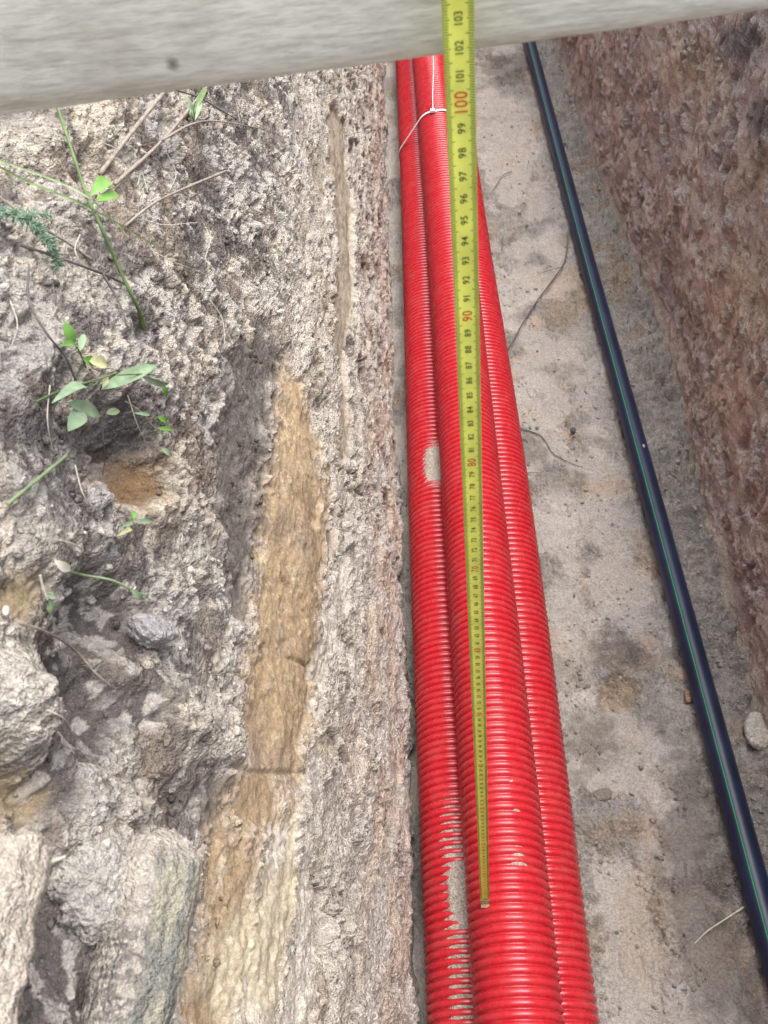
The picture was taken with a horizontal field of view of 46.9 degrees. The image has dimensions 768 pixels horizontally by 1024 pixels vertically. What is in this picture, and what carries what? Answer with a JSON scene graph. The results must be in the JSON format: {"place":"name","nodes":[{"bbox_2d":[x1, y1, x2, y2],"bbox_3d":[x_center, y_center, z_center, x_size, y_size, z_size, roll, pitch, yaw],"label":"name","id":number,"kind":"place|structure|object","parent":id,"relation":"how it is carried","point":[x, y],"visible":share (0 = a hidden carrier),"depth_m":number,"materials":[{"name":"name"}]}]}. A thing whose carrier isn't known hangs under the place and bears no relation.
{"place":"outdoors","nodes":[
{"label":"outdoors","id":0,"kind":"place"},
{"bbox_2d":[0,62,419,1023],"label":"trench wall","id":1,"kind":"structure","parent":0,"point":[308,864],"depth_m":0.70,"materials":[{"name":"soil"}]},
{"bbox_2d":[9,300,17,349],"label":"dry rootlet","id":2,"kind":"object","parent":1,"relation":"on","point":[16,321],"visible":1,"depth_m":0.50,"materials":[{"name":"plant"}]},
{"bbox_2d":[0,825,51,1023],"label":"soil clod","id":3,"kind":"object","parent":1,"relation":"on","point":[25,859],"visible":1,"depth_m":0.35,"materials":[{"name":"beige soil"}]},
{"bbox_2d":[0,204,63,270],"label":"feathery frond","id":4,"kind":"object","parent":1,"relation":"on","point":[26,218],"visible":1,"depth_m":0.54,"materials":[{"name":"green plant"}]},
{"bbox_2d":[6,455,67,505],"bbox_3d":[-0.184,-0.018,0.477,0.007,0.038,0.068,-4,50,4],"label":"grass blade","id":5,"kind":"object","parent":1,"relation":"on","point":[33,482],"visible":1,"depth_m":0.46,"materials":[{"name":"green plant"}]},
{"bbox_2d":[0,196,93,260],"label":"dried weed","id":6,"kind":"object","parent":1,"relation":"on","point":[53,234],"visible":0.81,"depth_m":0.58,"materials":[{"name":"brown plant"}]},
{"bbox_2d":[38,574,56,613],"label":"seedling","id":7,"kind":"object","parent":1,"relation":"on","point":[51,605],"visible":1,"depth_m":0.46,"materials":[{"name":"plant"}]},
{"bbox_2d":[46,385,52,451],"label":"dry rootlet","id":8,"kind":"object","parent":1,"relation":"on","point":[47,417],"visible":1,"depth_m":0.50,"materials":[{"name":"plant"}]},
{"bbox_2d":[26,263,76,380],"bbox_3d":[-0.202,-0.112,0.531,0.008,0.053,0.054,-22,51,-11],"label":"dried weed","id":9,"kind":"object","parent":1,"relation":"on","point":[42,326],"visible":1,"depth_m":0.52,"materials":[{"name":"brown plant"}]},
{"bbox_2d":[51,855,65,863],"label":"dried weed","id":10,"kind":"object","parent":1,"relation":"on","point":[57,859],"visible":0.36,"depth_m":0.42,"materials":[{"name":"plant"}]},
{"bbox_2d":[47,709,74,739],"bbox_3d":[-0.167,0.112,0.465,0.004,0.088,0.039,-38,56,-22],"label":"dry rootlet","id":11,"kind":"object","parent":1,"relation":"on","point":[62,717],"visible":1,"depth_m":0.43,"materials":[{"name":"plant"}]},
{"bbox_2d":[16,621,112,687],"bbox_3d":[-0.176,0.068,0.491,0.013,0.120,0.062,-21,51,-10],"label":"root","id":12,"kind":"object","parent":1,"relation":"attached to","point":[62,641],"visible":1,"depth_m":0.50,"materials":[{"name":"brown plant"}]},
{"bbox_2d":[0,160,144,259],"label":"wild grass","id":13,"kind":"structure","parent":1,"relation":"on","point":[33,172],"depth_m":0.57,"materials":[{"name":"green plant"}]},
{"bbox_2d":[59,539,85,559],"bbox_3d":[-0.171,0.021,0.495,0.005,0.052,0.029,-20,51,-10],"label":"dry rootlet","id":14,"kind":"object","parent":1,"relation":"on","point":[73,544],"visible":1,"depth_m":0.48,"materials":[{"name":"plant"}]},
{"bbox_2d":[20,243,128,327],"bbox_3d":[-0.203,-0.161,0.589,0.046,0.074,0.044,-11,50,-2],"label":"dried weed","id":15,"kind":"object","parent":1,"relation":"on","point":[105,275],"visible":0.99,"depth_m":0.59,"materials":[{"name":"brown plant"}]},
{"bbox_2d":[74,235,83,269],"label":"dry rootlet","id":16,"kind":"object","parent":1,"relation":"on","point":[75,250],"visible":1,"depth_m":0.58,"materials":[{"name":"plant"}]},
{"bbox_2d":[59,321,107,367],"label":"seedling","id":17,"kind":"object","parent":1,"relation":"on","point":[70,335],"visible":1,"depth_m":0.54,"materials":[{"name":"green plant"}]},
{"bbox_2d":[74,465,92,507],"bbox_3d":[-0.176,-0.015,0.518,0.008,0.019,0.020,-4,50,4],"label":"dry rootlet","id":18,"kind":"object","parent":1,"relation":"on","point":[80,485],"visible":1,"depth_m":0.51,"materials":[{"name":"plant"}]},
{"bbox_2d":[46,829,130,945],"bbox_3d":[-0.153,0.199,0.476,0.051,0.064,0.062,14,54,18],"label":"soil clod","id":19,"kind":"object","parent":1,"relation":"on","point":[84,888],"visible":0.71,"depth_m":0.45,"materials":[{"name":"grey soil"}]},
{"bbox_2d":[56,108,145,328],"bbox_3d":[-0.187,-0.200,0.610,0.020,0.136,0.084,-19,51,-8],"label":"grass stalk","id":20,"kind":"object","parent":1,"relation":"on","point":[101,183],"depth_m":0.59,"materials":[{"name":"green plant"}]},
{"bbox_2d":[54,560,147,599],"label":"creeping stem","id":21,"kind":"object","parent":1,"relation":"on","point":[63,566],"visible":1,"depth_m":0.53,"materials":[{"name":"green plant"}]},
{"bbox_2d":[35,364,168,430],"bbox_3d":[-0.171,-0.072,0.557,0.019,0.094,0.109,9,52,14],"label":"leafy plant","id":22,"kind":"object","parent":1,"relation":"on","point":[81,411],"visible":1,"depth_m":0.54,"materials":[{"name":"green plant"}]},
{"bbox_2d":[102,425,105,474],"bbox_3d":[-0.189,-0.041,0.594,0.013,0.039,0.009,-4,50,4],"label":"root","id":23,"kind":"object","parent":1,"relation":"hanging from","point":[103,449],"visible":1,"depth_m":0.59,"materials":[{"name":"brown plant"}]},
{"bbox_2d":[0,166,208,279],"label":"wild grass","id":24,"kind":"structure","parent":1,"relation":"on","point":[41,187],"depth_m":0.55,"materials":[{"name":"plant"}]},
{"bbox_2d":[102,142,130,164],"bbox_3d":[-0.204,-0.274,0.679,0.010,0.029,0.019,-4,50,4],"label":"dry rootlet","id":25,"kind":"object","parent":1,"relation":"on","point":[116,149],"visible":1,"depth_m":0.67,"materials":[{"name":"plant"}]},
{"bbox_2d":[98,92,165,175],"bbox_3d":[-0.197,-0.311,0.714,0.008,0.016,0.167,3,51,9],"label":"dried weed","id":26,"kind":"object","parent":1,"relation":"on","point":[109,161],"visible":0.88,"depth_m":0.69,"materials":[{"name":"beige plant"}]},
{"bbox_2d":[116,511,152,536],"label":"seedling","id":27,"kind":"object","parent":1,"relation":"on","point":[129,523],"visible":1,"depth_m":0.57,"materials":[{"name":"green plant"}]},
{"bbox_2d":[127,395,144,439],"bbox_3d":[-0.169,-0.062,0.606,0.003,0.040,0.010,-4,50,4],"label":"dry rootlet","id":28,"kind":"object","parent":1,"relation":"on","point":[134,416],"visible":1,"depth_m":0.60,"materials":[{"name":"plant"}]},
{"bbox_2d":[106,400,171,455],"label":"trailing sprig","id":29,"kind":"object","parent":1,"relation":"on","point":[115,411],"visible":1,"depth_m":0.61,"materials":[{"name":"green plant"}]},
{"bbox_2d":[79,827,199,1023],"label":"rock","id":30,"kind":"object","parent":1,"relation":"on","point":[137,968],"visible":1,"depth_m":0.45,"materials":[{"name":"beige stone"}]},
{"bbox_2d":[137,172,147,191],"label":"dry rootlet","id":31,"kind":"object","parent":1,"relation":"on","point":[144,180],"visible":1,"depth_m":0.70,"materials":[{"name":"plant"}]},
{"bbox_2d":[0,79,300,1023],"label":"soil crumbs","id":32,"kind":"object","parent":1,"relation":"on","point":[90,601],"visible":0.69,"depth_m":0.59,"materials":[{"name":"grey soil"}]},
{"bbox_2d":[125,613,178,648],"bbox_3d":[-0.147,0.074,0.560,0.030,0.035,0.030,-4,50,4],"label":"stone","id":33,"kind":"object","parent":1,"relation":"on","point":[149,631],"visible":1,"depth_m":0.55,"materials":[{"name":"stone"}]},
{"bbox_2d":[165,150,175,189],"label":"dry rootlet","id":34,"kind":"object","parent":1,"relation":"on","point":[174,168],"visible":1,"depth_m":0.76,"materials":[{"name":"plant"}]},
{"bbox_2d":[145,219,197,225],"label":"dry rootlet","id":35,"kind":"object","parent":1,"relation":"on","point":[169,224],"visible":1,"depth_m":0.72,"materials":[{"name":"plant"}]},
{"bbox_2d":[124,170,226,226],"bbox_3d":[-0.172,-0.274,0.764,0.006,0.094,0.239,1,51,8],"label":"dried weed","id":36,"kind":"object","parent":1,"relation":"on","point":[142,211],"visible":1,"depth_m":0.74,"materials":[{"name":"brown plant"}]},
{"bbox_2d":[155,252,204,273],"bbox_3d":[-0.163,-0.204,0.730,0.007,0.075,0.078,3,51,9],"label":"dry rootlet","id":37,"kind":"object","parent":1,"relation":"on","point":[177,263],"visible":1,"depth_m":0.70,"materials":[{"name":"plant"}]},
{"bbox_2d":[113,87,263,190],"bbox_3d":[-0.172,-0.348,0.855,0.012,0.179,0.432,0,50,7],"label":"dried weed","id":38,"kind":"object","parent":1,"relation":"on","point":[128,173],"visible":0.94,"depth_m":0.73,"materials":[{"name":"brown plant"}]},
{"bbox_2d":[186,87,206,126],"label":"grass tuft","id":39,"kind":"object","parent":1,"relation":"on","point":[198,105],"visible":1,"depth_m":0.82,"materials":[{"name":"green plant"}]},
{"bbox_2d":[197,210,210,258],"bbox_3d":[-0.161,-0.249,0.787,0.002,0.037,0.039,-4,50,4],"label":"dry rootlet","id":40,"kind":"object","parent":1,"relation":"on","point":[208,230],"visible":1,"depth_m":0.80,"materials":[{"name":"plant"}]},
{"bbox_2d":[177,90,257,131],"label":"dried weed","id":41,"kind":"object","parent":1,"relation":"on","point":[193,95],"visible":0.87,"depth_m":0.89,"materials":[{"name":"brown plant"}]},
{"bbox_2d":[210,300,224,346],"bbox_3d":[-0.147,-0.165,0.783,0.008,0.036,0.026,-4,50,4],"label":"dry rootlet","id":42,"kind":"object","parent":1,"relation":"on","point":[222,321],"visible":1,"depth_m":0.79,"materials":[{"name":"plant"}]},
{"bbox_2d":[0,0,767,114],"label":"wooden plank","id":43,"kind":"object","parent":1,"relation":"on","point":[58,53],"visible":0.99,"depth_m":0.33,"materials":[{"name":"grey wood"}]},
{"bbox_2d":[384,39,767,1023],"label":"trench floor","id":44,"kind":"structure","parent":0,"point":[694,907],"depth_m":1.62,"materials":[{"name":"soil"}]},
{"bbox_2d":[396,58,473,1023],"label":"corrugated conduit","id":45,"kind":"object","parent":44,"relation":"on","point":[437,756],"visible":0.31,"depth_m":1.49,"materials":[{"name":"red plastic"}]},
{"bbox_2d":[422,440,440,489],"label":"sand","id":46,"kind":"structure","parent":45,"relation":"on","point":[432,465],"depth_m":1.70,"materials":[{"name":"beige sand"}]},
{"bbox_2d":[438,798,474,1019],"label":"sand","id":47,"kind":"structure","parent":45,"relation":"on","point":[455,882],"depth_m":1.19,"materials":[{"name":"beige sand"}]},
{"bbox_2d":[487,171,511,197],"bbox_3d":[0.322,-0.935,2.527,0.021,0.013,0.166,21,56,23],"label":"root","id":48,"kind":"object","parent":44,"relation":"on","point":[498,180],"visible":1,"depth_m":2.55,"materials":[{"name":"grey plant"}]},
{"bbox_2d":[477,161,599,1023],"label":"corrugated conduit","id":49,"kind":"object","parent":44,"relation":"on","point":[575,971],"visible":0.26,"depth_m":1.41,"materials":[{"name":"red plastic"}]},
{"bbox_2d":[412,54,565,1023],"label":"corrugated conduit","id":50,"kind":"object","parent":49,"relation":"on","point":[514,970],"visible":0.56,"depth_m":1.28,"materials":[{"name":"red plastic"}]},
{"bbox_2d":[398,56,445,167],"bbox_3d":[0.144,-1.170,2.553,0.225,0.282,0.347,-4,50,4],"label":"cable tie","id":51,"kind":"object","parent":50,"relation":"attached to","point":[432,110],"visible":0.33,"depth_m":2.44,"materials":[{"name":"white plastic"}]},
{"bbox_2d":[441,0,489,907],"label":"tape measure","id":52,"kind":"object","parent":50,"relation":"on","point":[458,29],"visible":1,"depth_m":0.42,"materials":[{"name":"metal"}]},
{"bbox_2d":[506,809,527,865],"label":"sand","id":53,"kind":"structure","parent":50,"relation":"on","point":[518,854],"depth_m":1.13,"materials":[{"name":"beige sand"}]},
{"bbox_2d":[508,226,569,349],"bbox_3d":[0.389,-0.562,2.196,0.041,0.024,0.500,19,55,21],"label":"twig","id":54,"kind":"object","parent":44,"relation":"on","point":[545,288],"visible":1,"depth_m":2.20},
{"bbox_2d":[527,472,563,478],"bbox_3d":[0.328,-0.076,1.802,0.080,0.014,0.006,11,52,15],"label":"root","id":55,"kind":"object","parent":44,"relation":"on","point":[545,473],"visible":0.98,"depth_m":1.80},
{"bbox_2d":[521,428,582,467],"bbox_3d":[0.350,-0.136,1.860,0.019,0.010,0.165,-35,55,-20],"label":"root","id":56,"kind":"object","parent":44,"relation":"on","point":[548,446],"visible":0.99,"depth_m":1.86,"materials":[{"name":"brown plant"}]},
{"bbox_2d":[392,39,767,1023],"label":"soil crumbs","id":57,"kind":"object","parent":44,"relation":"on","point":[640,767],"visible":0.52,"depth_m":1.52,"materials":[{"name":"grey soil"}]},
{"bbox_2d":[594,788,611,800],"bbox_3d":[0.342,0.443,1.387,0.032,0.016,0.021,-4,50,4],"label":"soil clod","id":58,"kind":"object","parent":44,"relation":"on","point":[604,794],"visible":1,"depth_m":1.38,"materials":[{"name":"grey soil"}]},
{"bbox_2d":[524,41,767,989],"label":"water pipe","id":59,"kind":"object","parent":44,"relation":"on","point":[746,853],"visible":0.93,"depth_m":1.57,"materials":[{"name":"black plastic"}]},
{"bbox_2d":[685,689,691,702],"bbox_3d":[0.503,0.304,1.465,0.012,0.008,0.025,3,51,10],"label":"stone","id":60,"kind":"object","parent":44,"relation":"on","point":[688,697],"visible":0.98,"depth_m":1.46,"materials":[{"name":"stone"}]},
{"bbox_2d":[694,906,745,943],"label":"twig","id":61,"kind":"object","parent":44,"relation":"on","point":[735,912],"visible":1,"depth_m":1.24,"materials":[{"name":"wood"}]},
{"bbox_2d":[743,712,767,749],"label":"stone","id":62,"kind":"object","parent":44,"relation":"on","point":[755,731],"visible":0.94,"depth_m":1.39,"materials":[{"name":"stone"}]},
{"bbox_2d":[552,9,767,728],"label":"trench wall","id":63,"kind":"structure","parent":0,"point":[675,119],"depth_m":1.69,"materials":[{"name":"soil"}]}
]}

